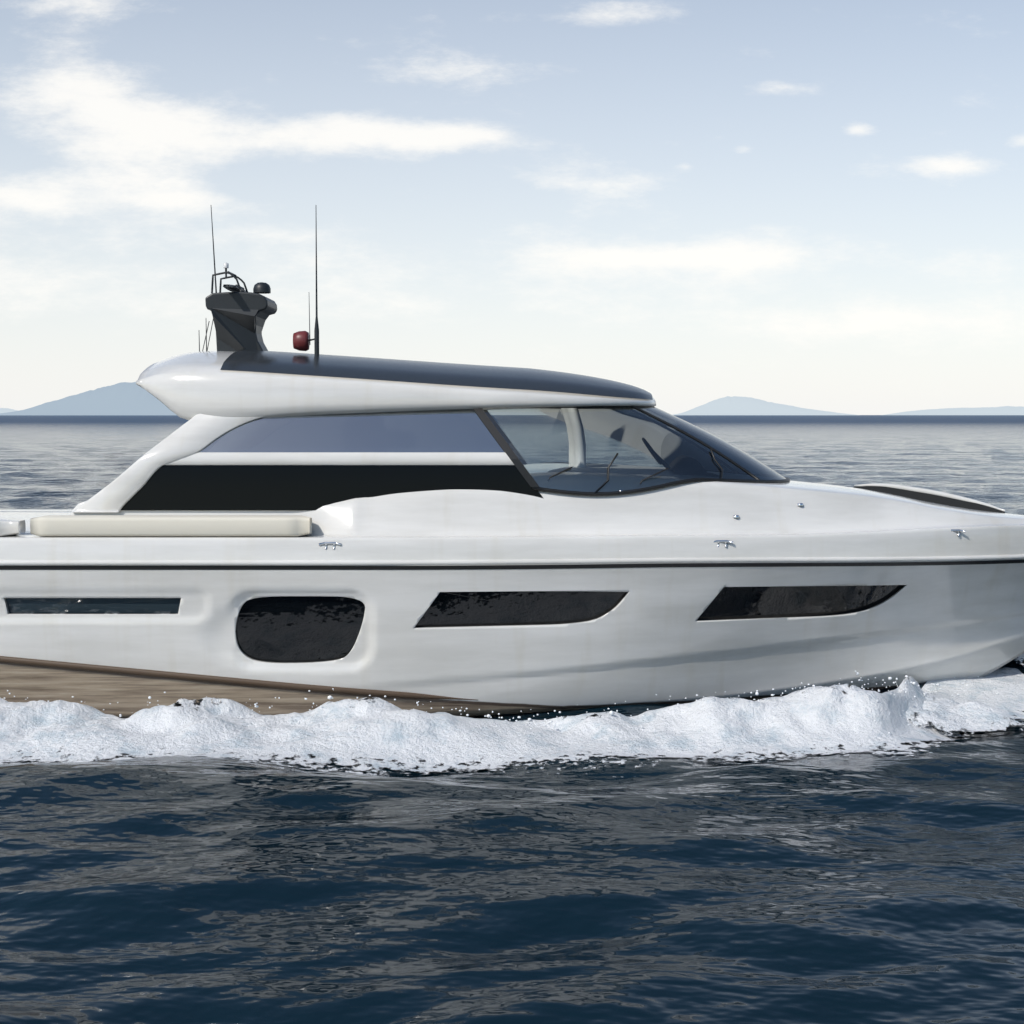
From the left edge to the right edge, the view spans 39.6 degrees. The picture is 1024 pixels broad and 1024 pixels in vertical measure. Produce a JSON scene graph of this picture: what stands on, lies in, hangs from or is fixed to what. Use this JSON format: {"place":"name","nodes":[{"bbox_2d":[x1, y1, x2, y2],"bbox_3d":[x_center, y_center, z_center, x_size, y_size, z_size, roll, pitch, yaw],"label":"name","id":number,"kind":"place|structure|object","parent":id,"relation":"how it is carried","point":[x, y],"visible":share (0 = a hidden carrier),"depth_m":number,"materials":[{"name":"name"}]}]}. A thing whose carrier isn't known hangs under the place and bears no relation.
{"place":"outdoors","nodes":[
{"label":"outdoors","id":0,"kind":"place"},
{"bbox_2d":[0,408,17,412],"bbox_3d":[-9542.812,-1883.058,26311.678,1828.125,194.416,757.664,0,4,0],"label":"hill","id":1,"kind":"structure","parent":0,"point":[4,410],"depth_m":26024.14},
{"bbox_2d":[0,518,25,535],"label":"coaming block","id":2,"kind":"structure","parent":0,"point":[11,526],"depth_m":14.44,"materials":[{"name":"white plastic"}]},
{"bbox_2d":[0,382,175,414],"bbox_3d":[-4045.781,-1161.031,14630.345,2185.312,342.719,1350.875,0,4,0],"label":"hill","id":3,"kind":"structure","parent":0,"point":[127,398],"depth_m":14038.05,"materials":[{"name":"blue"}]},
{"bbox_2d":[0,415,1023,1023],"bbox_3d":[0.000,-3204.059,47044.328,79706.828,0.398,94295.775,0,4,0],"label":"sea water","id":4,"kind":"structure","parent":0,"point":[866,887],"depth_m":9.57,"materials":[{"name":"blue liquid"}]},
{"bbox_2d":[0,559,1023,717],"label":"yacht hull","id":5,"kind":"object","parent":4,"relation":"on","point":[647,638],"visible":0.69,"depth_m":14.64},
{"bbox_2d":[5,603,177,613],"bbox_3d":[-4.239,0.950,14.414,1.789,0.167,0.071,0,4,0],"label":"window frame","id":6,"kind":"object","parent":5,"relation":"attached to","point":[84,613],"visible":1,"depth_m":14.45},
{"bbox_2d":[6,598,180,612],"bbox_3d":[-4.239,0.948,14.434,1.789,0.167,0.026,0,4,0],"label":"hull window","id":7,"kind":"structure","parent":5,"relation":"in","point":[93,605],"depth_m":14.43,"materials":[{"name":"black glass"}]},
{"bbox_2d":[30,515,311,536],"bbox_3d":[-3.465,0.141,14.493,2.830,0.203,0.360,0,4,0],"label":"sunpad cushion","id":8,"kind":"object","parent":5,"relation":"on","point":[171,526],"visible":1,"depth_m":14.32,"materials":[{"name":"beige fabric"}]},
{"bbox_2d":[0,656,475,699],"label":"hull bottom","id":9,"kind":"object","parent":5,"relation":"on","point":[174,675],"visible":0.98,"depth_m":14.52,"materials":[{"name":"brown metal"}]},
{"bbox_2d":[235,605,349,662],"bbox_3d":[-2.152,1.198,14.499,1.325,0.704,0.169,0,4,0],"label":"window frame","id":10,"kind":"object","parent":5,"relation":"attached to","point":[279,662],"visible":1,"depth_m":14.57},
{"bbox_2d":[236,596,364,661],"bbox_3d":[-2.152,1.197,14.519,1.325,0.704,0.123,0,4,0],"label":"hull window","id":11,"kind":"structure","parent":5,"relation":"in","point":[297,628],"depth_m":14.51,"materials":[{"name":"black glass"}]},
{"bbox_2d":[319,542,340,545],"bbox_3d":[-1.827,0.319,14.278,0.226,0.037,0.026,0,4,0],"label":"cleat","id":12,"kind":"object","parent":5,"relation":"on","point":[323,543],"visible":1,"depth_m":14.27,"materials":[{"name":"silver metal"}]},
{"bbox_2d":[121,409,542,509],"bbox_3d":[-1.835,-0.577,14.789,4.506,1.100,0.325,0,4,0],"label":"side window","id":13,"kind":"structure","parent":5,"relation":"on","point":[240,487],"depth_m":14.66,"materials":[{"name":"black glass"}]},
{"bbox_2d":[72,414,263,511],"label":"roof support pillar","id":14,"kind":"structure","parent":13,"relation":"attached to","point":[196,433],"depth_m":14.66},
{"bbox_2d":[165,452,513,464],"bbox_3d":[-1.754,-0.549,14.672,3.692,0.130,0.045,0,4,0],"label":"side window trim","id":15,"kind":"structure","parent":13,"relation":"attached to","point":[350,458],"depth_m":14.66,"materials":[{"name":"white plastic"}]},
{"bbox_2d":[136,351,655,419],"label":"hardtop roof","id":16,"kind":"structure","parent":13,"relation":"on","point":[188,386],"depth_m":14.81,"materials":[{"name":"white plastic"}]},
{"bbox_2d":[205,292,276,351],"bbox_3d":[-3.085,-2.072,16.297,0.710,0.840,0.713,0,4,0],"label":"radar mast","id":17,"kind":"object","parent":16,"relation":"on","point":[239,318],"visible":0.83,"depth_m":16.00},
{"bbox_2d":[211,208,216,292],"bbox_3d":[-3.472,-2.622,16.710,0.107,1.947,0.032,0,4,0],"label":"whip antenna","id":18,"kind":"object","parent":17,"relation":"on","point":[214,255],"visible":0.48,"depth_m":16.68,"materials":[{"name":"black"}]},
{"bbox_2d":[223,262,228,267],"bbox_3d":[-3.267,-2.820,16.246,0.060,0.065,0.057,0,4,0],"label":"navigation light","id":19,"kind":"object","parent":17,"relation":"on","point":[225,265],"visible":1,"depth_m":16.22,"materials":[{"name":"white plastic"}]},
{"bbox_2d":[211,272,241,292],"bbox_3d":[-3.220,-2.589,16.041,0.352,0.244,0.024,0,4,0],"label":"mast rail","id":20,"kind":"object","parent":17,"relation":"attached to","point":[231,274],"visible":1,"depth_m":16.03,"materials":[{"name":"black metal"}]},
{"bbox_2d":[219,276,247,292],"bbox_3d":[-3.220,-2.619,16.480,0.352,0.244,0.024,0,4,0],"label":"mast rail","id":21,"kind":"object","parent":17,"relation":"attached to","point":[240,279],"visible":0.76,"depth_m":16.47,"materials":[{"name":"black metal"}]},
{"bbox_2d":[223,284,245,291],"bbox_3d":[-3.157,-2.550,16.264,0.140,0.045,1.100,0,4,0],"label":"radar scanner bar","id":22,"kind":"object","parent":17,"relation":"on","point":[232,288],"visible":0.67,"depth_m":15.98,"materials":[{"name":"black plastic"}]},
{"bbox_2d":[253,282,270,293],"bbox_3d":[-2.860,-2.566,16.263,0.200,0.122,0.195,0,4,0],"label":"dome antenna","id":23,"kind":"object","parent":17,"relation":"attached to","point":[261,288],"visible":0.98,"depth_m":16.19,"materials":[{"name":"black plastic"}]},
{"bbox_2d":[220,350,652,399],"bbox_3d":[-0.733,-1.571,16.331,4.635,0.574,2.988,0,4,0],"label":"roof panel","id":24,"kind":"object","parent":16,"relation":"on","point":[397,370],"visible":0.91,"depth_m":15.24,"materials":[{"name":"black glass"}]},
{"bbox_2d":[314,218,318,355],"bbox_3d":[-2.163,-2.466,15.719,0.051,1.830,0.058,0,4,0],"label":"whip antenna","id":25,"kind":"object","parent":24,"relation":"on","point":[316,341],"visible":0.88,"depth_m":15.73,"materials":[{"name":"black"}]},
{"bbox_2d":[293,331,309,350],"bbox_3d":[-2.350,-1.907,15.857,0.175,0.224,0.200,0,4,0],"label":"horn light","id":26,"kind":"object","parent":25,"relation":"attached to","point":[300,340],"visible":1,"depth_m":15.78,"materials":[{"name":"red plastic"}]},
{"bbox_2d":[309,302,309,344],"bbox_3d":[-2.246,-2.148,15.790,0.014,0.584,0.010,-2,5,-30],"label":"stub antenna","id":27,"kind":"object","parent":26,"relation":"attached to","point":[309,323],"visible":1,"depth_m":15.79,"materials":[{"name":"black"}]},
{"bbox_2d":[531,406,651,408],"bbox_3d":[0.615,-1.215,16.355,2.030,0.052,2.980,0,4,0],"label":"window frame","id":28,"kind":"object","parent":16,"relation":"attached to","point":[614,407],"depth_m":15.41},
{"bbox_2d":[0,554,1023,565],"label":"rub rail","id":29,"kind":"object","parent":5,"relation":"on","point":[399,562],"visible":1,"depth_m":14.28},
{"bbox_2d":[0,559,1023,569],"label":"hull stripe","id":30,"kind":"object","parent":5,"relation":"on","point":[477,567],"visible":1,"depth_m":14.31,"materials":[{"name":"black rubber"}]},
{"bbox_2d":[0,463,1023,559],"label":"deck","id":31,"kind":"structure","parent":5,"relation":"on","point":[691,520],"depth_m":14.67,"materials":[{"name":"white plastic"}]},
{"bbox_2d":[532,472,789,495],"bbox_3d":[1.700,-0.370,16.413,2.985,0.172,3.554,0,4,0],"label":"window trim","id":32,"kind":"structure","parent":31,"relation":"on","point":[652,487],"depth_m":14.83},
{"bbox_2d":[414,592,628,627],"bbox_3d":[0.104,0.985,14.508,2.203,0.377,0.156,0,4,-6],"label":"window frame","id":33,"kind":"object","parent":5,"relation":"on","point":[521,625],"visible":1,"depth_m":14.59,"materials":[{"name":"black"}]},
{"bbox_2d":[415,591,627,626],"bbox_3d":[0.104,0.984,14.528,2.198,0.377,0.111,0,4,-6],"label":"hull window","id":34,"kind":"structure","parent":5,"relation":"in","point":[447,609],"depth_m":14.52,"materials":[{"name":"black glass"}]},
{"bbox_2d":[563,408,572,464],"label":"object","id":35,"kind":"object","parent":5,"relation":"on","point":[570,432],"visible":0.16,"depth_m":16.27,"materials":[{"name":"white"}]},
{"bbox_2d":[538,406,785,478],"bbox_3d":[1.385,-0.764,16.386,3.570,0.924,3.510,0,4,0],"label":"windshield","id":36,"kind":"object","parent":5,"relation":"on","point":[628,427],"visible":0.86,"depth_m":17.39,"materials":[{"name":"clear glass"}]},
{"bbox_2d":[483,410,526,463],"bbox_3d":[-0.095,-0.917,18.008,0.808,0.860,0.143,-2,4,-26],"label":"window frame","id":37,"kind":"object","parent":36,"relation":"attached to","point":[508,441],"visible":0.47,"depth_m":18.02,"materials":[{"name":"black metal"}]},
{"bbox_2d":[474,409,538,486],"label":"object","id":38,"kind":"object","parent":36,"relation":"attached to","point":[507,449],"visible":1,"depth_m":14.69,"materials":[{"name":"black metal"}]},
{"bbox_2d":[548,467,572,481],"bbox_3d":[0.496,-0.392,14.689,0.260,0.156,0.026,0,4,0],"label":"wiper","id":39,"kind":"object","parent":36,"relation":"attached to","point":[559,473],"visible":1,"depth_m":14.68,"materials":[{"name":"black rubber"}]},
{"bbox_2d":[594,453,617,493],"bbox_3d":[0.992,-0.401,14.754,0.328,0.420,0.059,-3,5,-37],"label":"wiper arm","id":40,"kind":"object","parent":36,"relation":"attached to","point":[602,485],"visible":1,"depth_m":14.75},
{"bbox_2d":[640,468,668,484],"bbox_3d":[1.480,-0.374,14.807,0.302,0.177,0.026,0,4,0],"label":"wiper","id":41,"kind":"object","parent":36,"relation":"attached to","point":[653,475],"visible":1,"depth_m":14.80,"materials":[{"name":"black rubber"}]},
{"bbox_2d":[627,409,738,473],"bbox_3d":[2.053,-0.865,17.194,1.465,0.862,0.054,0,4,-6],"label":"windshield frame","id":42,"kind":"object","parent":36,"relation":"attached to","point":[706,452],"visible":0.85,"depth_m":17.19,"materials":[{"name":"black metal"}]},
{"bbox_2d":[631,406,759,479],"bbox_3d":[1.997,-0.752,15.512,1.445,0.858,0.055,0,4,6],"label":"windshield frame","id":43,"kind":"object","parent":36,"relation":"attached to","point":[700,442],"visible":1,"depth_m":15.48,"materials":[{"name":"black metal"}]},
{"bbox_2d":[710,449,722,479],"bbox_3d":[2.214,-0.511,15.264,0.078,0.325,0.350,-1,4,-13],"label":"wiper arm","id":44,"kind":"object","parent":36,"relation":"attached to","point":[718,464],"visible":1,"depth_m":15.25},
{"bbox_2d":[546,462,780,479],"bbox_3d":[1.678,-0.428,16.409,2.916,0.251,3.457,0,4,0],"label":"dashboard","id":45,"kind":"object","parent":5,"relation":"on","point":[614,468],"visible":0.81,"depth_m":15.58,"materials":[{"name":"grey plastic"}]},
{"bbox_2d":[561,408,570,463],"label":"pillar","id":46,"kind":"structure","parent":45,"relation":"on","point":[566,422],"depth_m":16.88,"materials":[{"name":"white"}]},
{"bbox_2d":[565,408,585,467],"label":"pillar","id":47,"kind":"structure","parent":45,"relation":"on","point":[578,438],"depth_m":15.56,"materials":[{"name":"white"}]},
{"bbox_2d":[642,437,661,464],"bbox_3d":[1.550,-0.675,15.771,0.223,0.304,0.368,0,4,0],"label":"windshield wiper","id":48,"kind":"object","parent":45,"relation":"on","point":[648,446],"visible":0.98,"depth_m":15.65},
{"bbox_2d":[650,451,670,470],"bbox_3d":[1.650,-0.575,15.777,0.231,0.231,0.050,0,4,0],"label":"windshield wiper","id":49,"kind":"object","parent":45,"relation":"attached to","point":[665,464],"depth_m":15.76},
{"bbox_2d":[669,455,718,476],"bbox_3d":[2.000,-0.511,15.782,0.500,0.216,0.900,0,4,0],"label":"helm binnacle","id":50,"kind":"object","parent":45,"relation":"on","point":[685,465],"visible":0.95,"depth_m":15.42,"materials":[{"name":"grey"}]},
{"bbox_2d":[714,540,732,543],"bbox_3d":[2.164,0.308,14.656,0.226,0.037,0.026,0,4,0],"label":"cleat","id":51,"kind":"object","parent":5,"relation":"attached to","point":[716,541],"visible":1,"depth_m":14.65,"materials":[{"name":"silver metal"}]},
{"bbox_2d":[697,587,903,620],"bbox_3d":[3.111,0.941,15.139,2.441,0.376,0.219,-1,4,-17],"label":"window frame","id":52,"kind":"object","parent":5,"relation":"on","point":[812,616],"visible":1,"depth_m":15.33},
{"bbox_2d":[697,585,904,619],"bbox_3d":[3.113,0.940,15.152,2.429,0.376,0.162,-1,4,-16],"label":"hull window","id":53,"kind":"structure","parent":5,"relation":"in","point":[756,602],"depth_m":15.12,"materials":[{"name":"black glass"}]},
{"bbox_2d":[853,486,1004,512],"bbox_3d":[4.900,-0.143,16.730,1.727,0.316,0.048,1,4,9],"label":"foredeck blade","id":54,"kind":"object","parent":5,"relation":"on","point":[932,498],"visible":0.72,"depth_m":16.70,"materials":[{"name":"black"}]},
{"bbox_2d":[854,483,1004,510],"bbox_3d":[4.902,-0.173,16.722,1.724,0.322,0.059,1,4,10],"label":"foredeck blade cap","id":55,"kind":"object","parent":54,"relation":"on","point":[930,491],"visible":1,"depth_m":16.69,"materials":[{"name":"white plastic"}]},
{"bbox_2d":[0,675,1023,775],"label":"wake foam","id":56,"kind":"object","parent":4,"relation":"on","point":[833,716],"visible":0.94,"depth_m":13.48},
{"bbox_2d":[4,671,998,734],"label":"wake spray droplets","id":57,"kind":"object","parent":56,"relation":"on","point":[612,712],"visible":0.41,"depth_m":14.17,"materials":[{"name":"white liquid"}]},
{"bbox_2d":[905,695,1023,734],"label":"bow wave foam","id":58,"kind":"object","parent":4,"relation":"on","point":[947,714],"visible":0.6,"depth_m":14.37,"materials":[{"name":"liquid"}]},
{"bbox_2d":[978,668,1023,678],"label":"wake foam","id":59,"kind":"object","parent":4,"relation":"on","point":[1010,672],"visible":0.02,"depth_m":16.73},
{"bbox_2d":[1014,653,1023,664],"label":"water spray","id":60,"kind":"object","parent":4,"relation":"on","point":[1020,657],"visible":0.02,"depth_m":16.68,"materials":[{"name":"liquid"}]},
{"bbox_2d":[0,0,1023,414],"label":"sky","id":61,"kind":"structure","parent":0,"point":[690,204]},
{"bbox_2d":[673,396,853,414],"bbox_3d":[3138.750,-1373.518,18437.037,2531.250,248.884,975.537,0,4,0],"label":"hill","id":62,"kind":"structure","parent":0,"point":[733,405],"depth_m":18010.81,"materials":[{"name":"blue"}]},
{"bbox_2d":[886,406,1023,414],"bbox_3d":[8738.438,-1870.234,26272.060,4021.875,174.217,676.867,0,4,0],"label":"hill","id":63,"kind":"structure","parent":0,"point":[1009,410],"depth_m":25985.10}
]}

